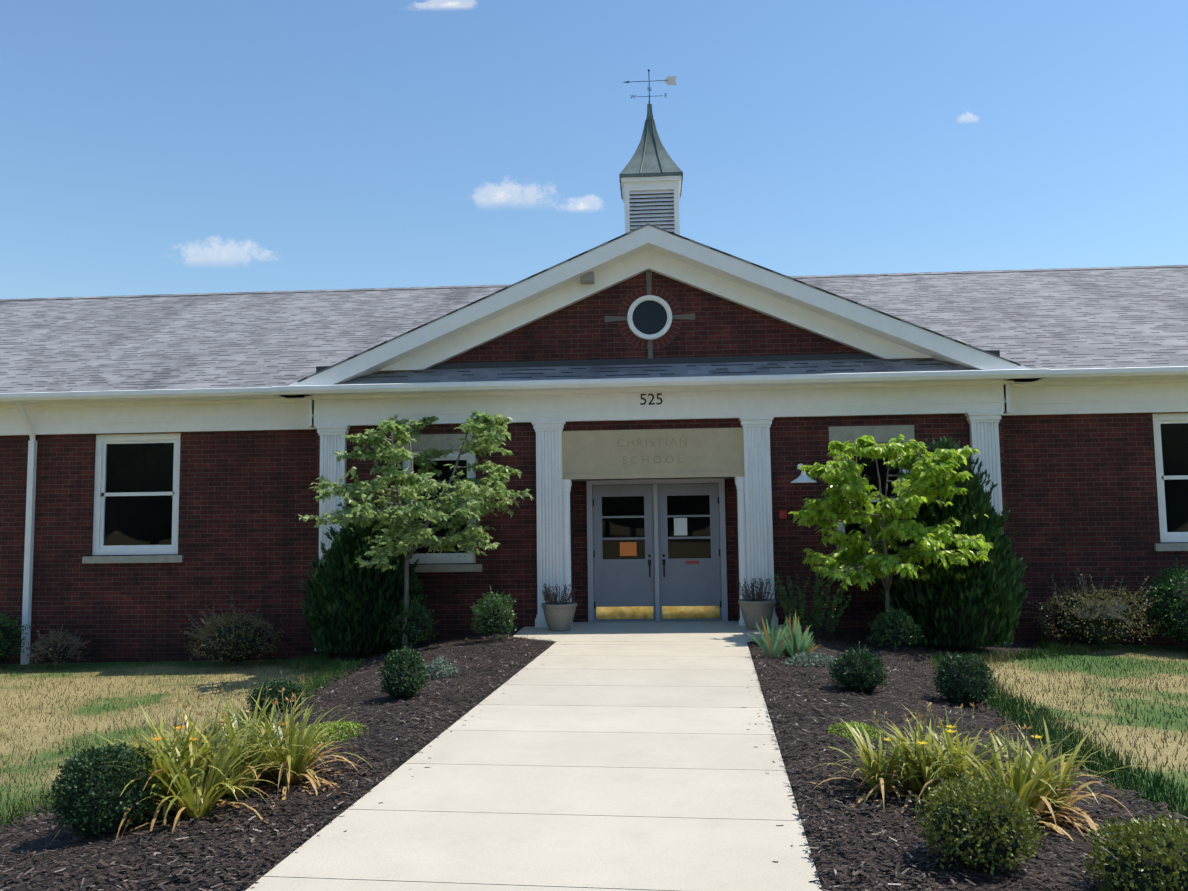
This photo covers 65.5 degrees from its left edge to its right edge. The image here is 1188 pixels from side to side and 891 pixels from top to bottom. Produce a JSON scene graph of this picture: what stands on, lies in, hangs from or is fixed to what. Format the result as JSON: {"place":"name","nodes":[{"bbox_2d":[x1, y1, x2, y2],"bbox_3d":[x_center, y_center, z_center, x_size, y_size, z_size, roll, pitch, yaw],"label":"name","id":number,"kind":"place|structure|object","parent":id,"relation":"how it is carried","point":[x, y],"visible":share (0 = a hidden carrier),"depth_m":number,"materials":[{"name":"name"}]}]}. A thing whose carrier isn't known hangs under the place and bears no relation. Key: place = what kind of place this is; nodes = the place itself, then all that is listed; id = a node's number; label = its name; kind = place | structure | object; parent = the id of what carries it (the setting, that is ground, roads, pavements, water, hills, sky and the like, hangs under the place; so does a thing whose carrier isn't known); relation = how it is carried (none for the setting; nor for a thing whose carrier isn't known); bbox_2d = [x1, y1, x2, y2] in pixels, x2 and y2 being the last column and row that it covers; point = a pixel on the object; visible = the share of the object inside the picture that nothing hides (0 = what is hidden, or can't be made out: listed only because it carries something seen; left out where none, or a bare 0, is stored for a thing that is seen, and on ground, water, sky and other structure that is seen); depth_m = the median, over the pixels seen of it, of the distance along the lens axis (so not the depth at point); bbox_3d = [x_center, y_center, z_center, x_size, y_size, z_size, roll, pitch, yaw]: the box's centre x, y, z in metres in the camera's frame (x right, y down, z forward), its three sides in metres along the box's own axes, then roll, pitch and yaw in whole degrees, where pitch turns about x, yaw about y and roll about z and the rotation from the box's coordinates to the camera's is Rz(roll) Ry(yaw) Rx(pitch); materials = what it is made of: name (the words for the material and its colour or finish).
{"place":"outdoors","nodes":[
{"label":"outdoors","id":0,"kind":"place"},
{"bbox_2d":[82,555,183,563],"bbox_3d":[-7.547,1.861,15.213,1.680,0.135,0.220,-1,-5,3],"label":"window sill","id":1,"kind":"structure","parent":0,"point":[137,559],"depth_m":15.10,"materials":[{"name":"white stone"}]},
{"bbox_2d":[195,251,231,259],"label":"cloud","id":2,"kind":"structure","parent":0,"point":[224,255],"depth_m":1825.96,"materials":[{"name":"white"}]},
{"bbox_2d":[402,450,475,563],"bbox_3d":[-2.438,0.968,14.627,1.180,1.780,0.100,-1,-5,3],"label":"window frame","id":3,"kind":"object","parent":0,"point":[443,556],"visible":0.35,"depth_m":14.61,"materials":[{"name":"white wood"}]},
{"bbox_2d":[425,0,468,7],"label":"cloud","id":4,"kind":"structure","parent":0,"point":[447,4],"depth_m":1810.27,"materials":[{"name":"white"}]},
{"bbox_2d":[479,188,539,202],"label":"cloud","id":5,"kind":"structure","parent":0,"point":[500,196],"depth_m":1807.01,"materials":[{"name":"white"}]},
{"bbox_2d":[570,202,589,209],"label":"cloud","id":6,"kind":"structure","parent":0,"point":[581,206],"depth_m":1801.55,"materials":[{"name":"white"}]},
{"bbox_2d":[0,270,1187,663],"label":"brick walls","id":7,"kind":"structure","parent":0,"point":[1080,490],"depth_m":14.60,"materials":[{"name":"red brick"}]},
{"bbox_2d":[92,433,180,554],"bbox_3d":[-7.559,0.807,15.349,1.480,2.000,0.100,-1,-5,3],"label":"window frame","id":8,"kind":"object","parent":7,"relation":"in","point":[136,494],"visible":0.96,"depth_m":15.35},
{"bbox_2d":[400,434,481,571],"bbox_3d":[-2.442,0.904,14.582,1.380,2.160,0.220,-1,-5,3],"label":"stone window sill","id":9,"kind":"structure","parent":7,"relation":"attached to","point":[435,441],"depth_m":14.58,"materials":[{"name":"beige stone"}]},
{"bbox_2d":[0,223,1187,392],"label":"building roof","id":10,"kind":"structure","parent":7,"relation":"on","point":[1099,317],"depth_m":17.26,"materials":[{"name":"grey"}]},
{"bbox_2d":[580,272,593,283],"bbox_3d":[-0.106,-2.621,14.451,0.210,0.150,0.190,-1,-5,3],"label":"grey speaker","id":11,"kind":"object","parent":10,"relation":"attached to","point":[587,278],"visible":0.86,"depth_m":14.37},
{"bbox_2d":[0,225,1187,650],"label":"portico trim","id":12,"kind":"structure","parent":10,"relation":"attached to","point":[984,405],"depth_m":14.33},
{"bbox_2d":[0,366,1187,664],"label":"building gutters","id":13,"kind":"object","parent":10,"relation":"attached to","point":[556,384],"visible":0.92,"depth_m":14.05,"materials":[{"name":"white metal"}]},
{"bbox_2d":[619,69,682,234],"bbox_3d":[1.011,-4.697,16.386,1.120,4.102,1.120,-1,-5,3],"label":"cupola","id":14,"kind":"object","parent":10,"relation":"on","point":[651,177],"visible":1,"depth_m":15.92,"materials":[{"name":"white paint"}]},
{"bbox_2d":[640,393,661,404],"bbox_3d":[0.889,-0.721,14.358,0.347,0.175,0.008,-1,-5,3],"label":"house number","id":15,"kind":"object","parent":10,"relation":"attached to","point":[644,403],"visible":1,"depth_m":14.35,"materials":[{"name":"black metal"}]},
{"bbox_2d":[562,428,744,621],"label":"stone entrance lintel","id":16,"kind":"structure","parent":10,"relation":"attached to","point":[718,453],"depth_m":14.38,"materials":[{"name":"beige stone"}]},
{"bbox_2d":[593,484,654,620],"bbox_3d":[0.477,1.723,14.886,0.979,2.178,0.106,-1,-5,3],"label":"door leaf","id":17,"kind":"object","parent":16,"relation":"attached to","point":[624,588],"visible":1,"depth_m":14.90,"materials":[{"name":"paint"}]},
{"bbox_2d":[620,542,636,555],"bbox_3d":[0.552,1.672,14.907,0.270,0.220,0.004,-1,-5,3],"label":"paper notice","id":18,"kind":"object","parent":17,"relation":"attached to","point":[628,548],"depth_m":14.90,"materials":[{"name":"orange paper"}]},
{"bbox_2d":[617,438,686,446],"bbox_3d":[0.902,-0.049,14.369,1.076,0.119,0.008,-1,-5,3],"label":"sign text","id":19,"kind":"object","parent":16,"relation":"attached to","point":[652,442],"visible":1,"depth_m":14.37,"materials":[{"name":"beige"}]},
{"bbox_2d":[623,455,682,463],"bbox_3d":[0.910,0.220,14.347,0.932,0.119,0.008,-1,-5,3],"label":"sign text","id":20,"kind":"object","parent":16,"relation":"attached to","point":[653,459],"visible":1,"depth_m":14.34,"materials":[{"name":"beige"}]},
{"bbox_2d":[658,483,721,620],"bbox_3d":[1.534,1.703,14.824,0.979,2.178,0.106,-1,-5,3],"label":"door leaf","id":21,"kind":"object","parent":16,"relation":"attached to","point":[690,591],"visible":1,"depth_m":14.84,"materials":[{"name":"paint"}]},
{"bbox_2d":[674,518,686,534],"bbox_3d":[1.395,1.308,14.886,0.210,0.280,0.004,-1,-5,3],"label":"paper notice","id":22,"kind":"object","parent":21,"relation":"attached to","point":[680,526],"depth_m":14.88,"materials":[{"name":"white paper"}]},
{"bbox_2d":[685,561,698,563],"bbox_3d":[1.577,1.874,14.814,0.220,0.045,0.003,-1,-5,3],"label":"door sticker","id":23,"kind":"object","parent":21,"relation":"attached to","point":[691,562],"depth_m":14.81,"materials":[{"name":"red plastic"}]},
{"bbox_2d":[316,350,999,371],"bbox_3d":[0.888,-1.306,14.501,10.700,0.120,0.020,-1,-5,3],"label":"building flashing","id":24,"kind":"object","parent":10,"relation":"attached to","point":[655,361],"visible":0.64,"depth_m":14.49,"materials":[{"name":"grey metal"}]},
{"bbox_2d":[780,510,786,517],"bbox_3d":[2.902,1.058,14.177,0.100,0.120,0.045,-1,-5,3],"label":"fire alarm","id":25,"kind":"object","parent":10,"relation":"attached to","point":[783,514],"visible":0.86,"depth_m":14.15,"materials":[{"name":"red plastic"}]},
{"bbox_2d":[605,271,694,357],"bbox_3d":[0.878,-1.985,14.536,1.424,1.564,0.060,-1,-5,3],"label":"round window surround","id":26,"kind":"object","parent":7,"relation":"attached to","point":[649,317],"visible":0.96,"depth_m":14.55,"materials":[{"name":"brown brick"}]},
{"bbox_2d":[791,463,816,482],"bbox_3d":[3.171,0.411,14.008,0.390,0.305,0.457,-1,-5,3],"label":"gooseneck wall lamp","id":27,"kind":"object","parent":7,"relation":"attached to","point":[803,478],"depth_m":13.90,"materials":[{"name":"white metal"}]},
{"bbox_2d":[829,425,914,566],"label":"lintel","id":28,"kind":"structure","parent":7,"relation":"attached to","point":[842,434],"depth_m":14.21,"materials":[{"name":"grey concrete"}]},
{"bbox_2d":[1152,413,1187,541],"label":"window frame","id":29,"kind":"object","parent":7,"relation":"in","point":[1170,430],"visible":0.85,"depth_m":14.39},
{"bbox_2d":[0,638,1187,829],"bbox_3d":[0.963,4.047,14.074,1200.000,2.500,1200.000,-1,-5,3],"label":"lawn","id":30,"kind":"structure","parent":0,"point":[1173,745],"depth_m":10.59,"materials":[{"name":"beige plant"}]},
{"bbox_2d":[0,611,32,662],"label":"green shrub","id":31,"kind":"object","parent":30,"relation":"on","point":[8,637],"visible":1,"depth_m":14.52,"materials":[{"name":"green plant"}]},
{"bbox_2d":[26,625,89,668],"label":"dry shrub","id":32,"kind":"object","parent":30,"relation":"on","point":[59,650],"visible":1,"depth_m":14.36,"materials":[{"name":"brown plant"}]},
{"bbox_2d":[179,597,283,666],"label":"barberry shrub","id":33,"kind":"object","parent":30,"relation":"on","point":[232,640],"visible":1,"depth_m":13.96,"materials":[{"name":"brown plant"}]},
{"bbox_2d":[299,409,533,647],"bbox_3d":[-2.401,1.204,13.026,3.113,3.538,3.168,-1,-5,3],"label":"dogwood tree","id":34,"kind":"object","parent":30,"relation":"on","point":[400,514],"visible":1,"depth_m":12.81,"materials":[{"name":"green plant"}]},
{"bbox_2d":[245,621,821,890],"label":"concrete walkway","id":35,"kind":"structure","parent":30,"relation":"on","point":[605,756],"depth_m":5.55,"materials":[{"name":"beige concrete"}]},
{"bbox_2d":[541,583,577,630],"bbox_3d":[-0.524,2.401,13.784,0.559,0.705,0.564,-1,-5,3],"label":"planter","id":36,"kind":"object","parent":35,"relation":"on","point":[559,615],"visible":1,"depth_m":13.63,"materials":[{"name":"grey concrete"}]},
{"bbox_2d":[594,620,721,621],"bbox_3d":[1.020,2.825,14.762,2.040,0.045,0.140,-1,-5,3],"label":"entrance threshold","id":37,"kind":"object","parent":35,"relation":"on","point":[668,621],"visible":0.29,"depth_m":14.72,"materials":[{"name":"metal"}]},
{"bbox_2d":[736,577,777,629],"bbox_3d":[2.408,2.327,13.685,0.627,0.754,0.642,-1,-5,3],"label":"planter","id":38,"kind":"object","parent":35,"relation":"on","point":[753,610],"visible":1,"depth_m":13.48,"materials":[{"name":"grey concrete"}]},
{"bbox_2d":[0,625,1187,890],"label":"mulch beds","id":39,"kind":"object","parent":30,"relation":"on","point":[82,855],"visible":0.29,"depth_m":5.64,"materials":[{"name":"brown wood"}]},
{"bbox_2d":[45,740,161,835],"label":"boxwood shrub","id":40,"kind":"object","parent":39,"relation":"on","point":[93,802],"visible":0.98,"depth_m":4.92,"materials":[{"name":"green plant"}]},
{"bbox_2d":[51,687,330,842],"bbox_3d":[-2.340,1.841,5.412,1.404,0.749,1.381,-2,-5,18],"label":"daylily","id":41,"kind":"object","parent":39,"relation":"on","point":[183,773],"visible":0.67,"depth_m":5.30,"materials":[{"name":"green plant"}]},
{"bbox_2d":[158,684,371,806],"bbox_3d":[-2.023,1.865,5.840,1.311,0.662,1.187,-4,-6,37],"label":"daylily","id":42,"kind":"object","parent":39,"relation":"on","point":[299,763],"visible":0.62,"depth_m":5.81,"materials":[{"name":"green plant"}]},
{"bbox_2d":[246,670,306,714],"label":"boxwood shrub","id":43,"kind":"object","parent":39,"relation":"on","point":[277,686],"visible":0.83,"depth_m":8.78,"materials":[{"name":"green plant"}]},
{"bbox_2d":[298,720,369,744],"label":"ground cover plant","id":44,"kind":"object","parent":39,"relation":"on","point":[339,724],"visible":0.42,"depth_m":7.12,"materials":[{"name":"green plant"}]},
{"bbox_2d":[298,497,427,654],"bbox_3d":[-3.413,1.862,13.751,1.904,2.360,1.822,1,-5,-23],"label":"arborvitae shrub","id":45,"kind":"object","parent":39,"relation":"on","point":[348,603],"visible":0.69,"depth_m":13.20,"materials":[{"name":"green plant"}]},
{"bbox_2d":[379,646,428,698],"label":"boxwood shrub","id":46,"kind":"object","parent":39,"relation":"on","point":[404,676],"visible":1,"depth_m":8.46,"materials":[{"name":"green plant"}]},
{"bbox_2d":[384,594,439,648],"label":"shrub","id":47,"kind":"object","parent":39,"relation":"on","point":[412,631],"visible":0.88,"depth_m":13.04,"materials":[{"name":"green plant"}]},
{"bbox_2d":[424,655,460,678],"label":"low shrub","id":48,"kind":"object","parent":39,"relation":"on","point":[436,665],"visible":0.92,"depth_m":9.68,"materials":[{"name":"green plant"}]},
{"bbox_2d":[470,585,517,641],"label":"shrub","id":49,"kind":"object","parent":39,"relation":"on","point":[494,619],"visible":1,"depth_m":12.61,"materials":[{"name":"green plant"}]},
{"bbox_2d":[751,614,819,658],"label":"spiky plant","id":50,"kind":"object","parent":39,"relation":"on","point":[791,641],"visible":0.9,"depth_m":10.70,"materials":[{"name":"green plant"}]},
{"bbox_2d":[784,650,837,667],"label":"ground cover plant","id":51,"kind":"object","parent":39,"relation":"on","point":[806,656],"visible":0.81,"depth_m":10.09,"materials":[{"name":"green plant"}]},
{"bbox_2d":[774,570,850,639],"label":"tall shrub","id":52,"kind":"object","parent":39,"relation":"on","point":[802,609],"visible":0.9,"depth_m":12.51,"materials":[{"name":"green plant"}]},
{"bbox_2d":[828,721,884,741],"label":"ground cover plant","id":53,"kind":"object","parent":39,"relation":"on","point":[868,727],"visible":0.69,"depth_m":6.87,"materials":[{"name":"green plant"}]},
{"bbox_2d":[825,641,890,691],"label":"boxwood shrub","id":54,"kind":"object","parent":39,"relation":"on","point":[860,670],"visible":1,"depth_m":8.58,"materials":[{"name":"green plant"}]},
{"bbox_2d":[788,434,992,643],"bbox_3d":[4.116,1.354,12.805,2.738,2.900,2.904,-1,-5,3],"label":"dogwood tree","id":55,"kind":"object","parent":39,"relation":"on","point":[841,470],"visible":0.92,"depth_m":12.24,"materials":[{"name":"green plant"}]},
{"bbox_2d":[866,606,923,650],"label":"shrub","id":56,"kind":"object","parent":39,"relation":"on","point":[894,632],"visible":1,"depth_m":11.97,"materials":[{"name":"green plant"}]},
{"bbox_2d":[810,706,1003,812],"bbox_3d":[1.827,1.812,5.402,1.152,0.565,1.066,-1,-5,3],"label":"daylily","id":57,"kind":"object","parent":39,"relation":"on","point":[876,778],"visible":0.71,"depth_m":5.38,"materials":[{"name":"green plant"}]},
{"bbox_2d":[877,435,1027,649],"bbox_3d":[5.031,1.319,13.091,2.049,2.992,2.015,-1,-5,3],"label":"arborvitae shrub","id":58,"kind":"object","parent":39,"relation":"on","point":[980,605],"visible":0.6,"depth_m":12.48,"materials":[{"name":"green plant"}]},
{"bbox_2d":[932,650,998,705],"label":"boxwood shrub","id":59,"kind":"object","parent":39,"relation":"on","point":[961,678],"visible":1,"depth_m":8.40,"materials":[{"name":"green plant"}]},
{"bbox_2d":[908,772,1047,874],"bbox_3d":[1.796,1.770,4.315,0.573,0.462,0.573,-1,-5,3],"label":"boxwood shrub","id":60,"kind":"object","parent":39,"relation":"on","point":[983,827],"visible":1,"depth_m":4.18,"materials":[{"name":"green plant"}]},
{"bbox_2d":[866,701,1162,840],"bbox_3d":[2.304,1.801,5.213,1.540,0.701,1.463,-1,-5,3],"label":"daylily","id":61,"kind":"object","parent":39,"relation":"on","point":[1036,772],"visible":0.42,"depth_m":5.11,"materials":[{"name":"green plant"}]},
{"bbox_2d":[1082,813,1187,890],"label":"boxwood shrub","id":62,"kind":"object","parent":39,"relation":"on","point":[1147,856],"visible":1,"depth_m":3.89,"materials":[{"name":"green plant"}]},
{"bbox_2d":[1024,568,1161,650],"bbox_3d":[7.198,2.385,13.302,1.757,1.218,1.484,-1,-5,3],"label":"barberry shrub","id":63,"kind":"object","parent":30,"relation":"on","point":[1091,619],"visible":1,"depth_m":13.13,"materials":[{"name":"brown plant"}]},
{"bbox_2d":[1129,558,1187,644],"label":"shrub","id":64,"kind":"object","parent":30,"relation":"on","point":[1170,612],"visible":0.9,"depth_m":13.19,"materials":[{"name":"green plant"}]},
{"bbox_2d":[0,0,1187,299],"label":"sky","id":65,"kind":"structure","parent":0,"point":[311,144],"materials":[{"name":"blue"}]},
{"bbox_2d":[593,483,705,619],"bbox_3d":[0.984,1.680,15.193,2.600,2.800,0.050,-1,-5,3],"label":"dark entrance interior","id":66,"kind":"object","parent":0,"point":[658,530],"depth_m":15.20,"materials":[{"name":"black"}]},
{"bbox_2d":[562,477,747,626],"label":"trim","id":67,"kind":"structure","parent":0,"point":[567,485],"depth_m":14.24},
{"bbox_2d":[833,442,910,557],"bbox_3d":[4.289,0.843,14.234,1.180,1.780,0.100,-1,-5,3],"label":"window frame","id":68,"kind":"object","parent":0,"point":[869,472],"depth_m":14.26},
{"bbox_2d":[1154,543,1187,550],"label":"window sill","id":69,"kind":"structure","parent":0,"point":[1170,546],"depth_m":14.15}
]}

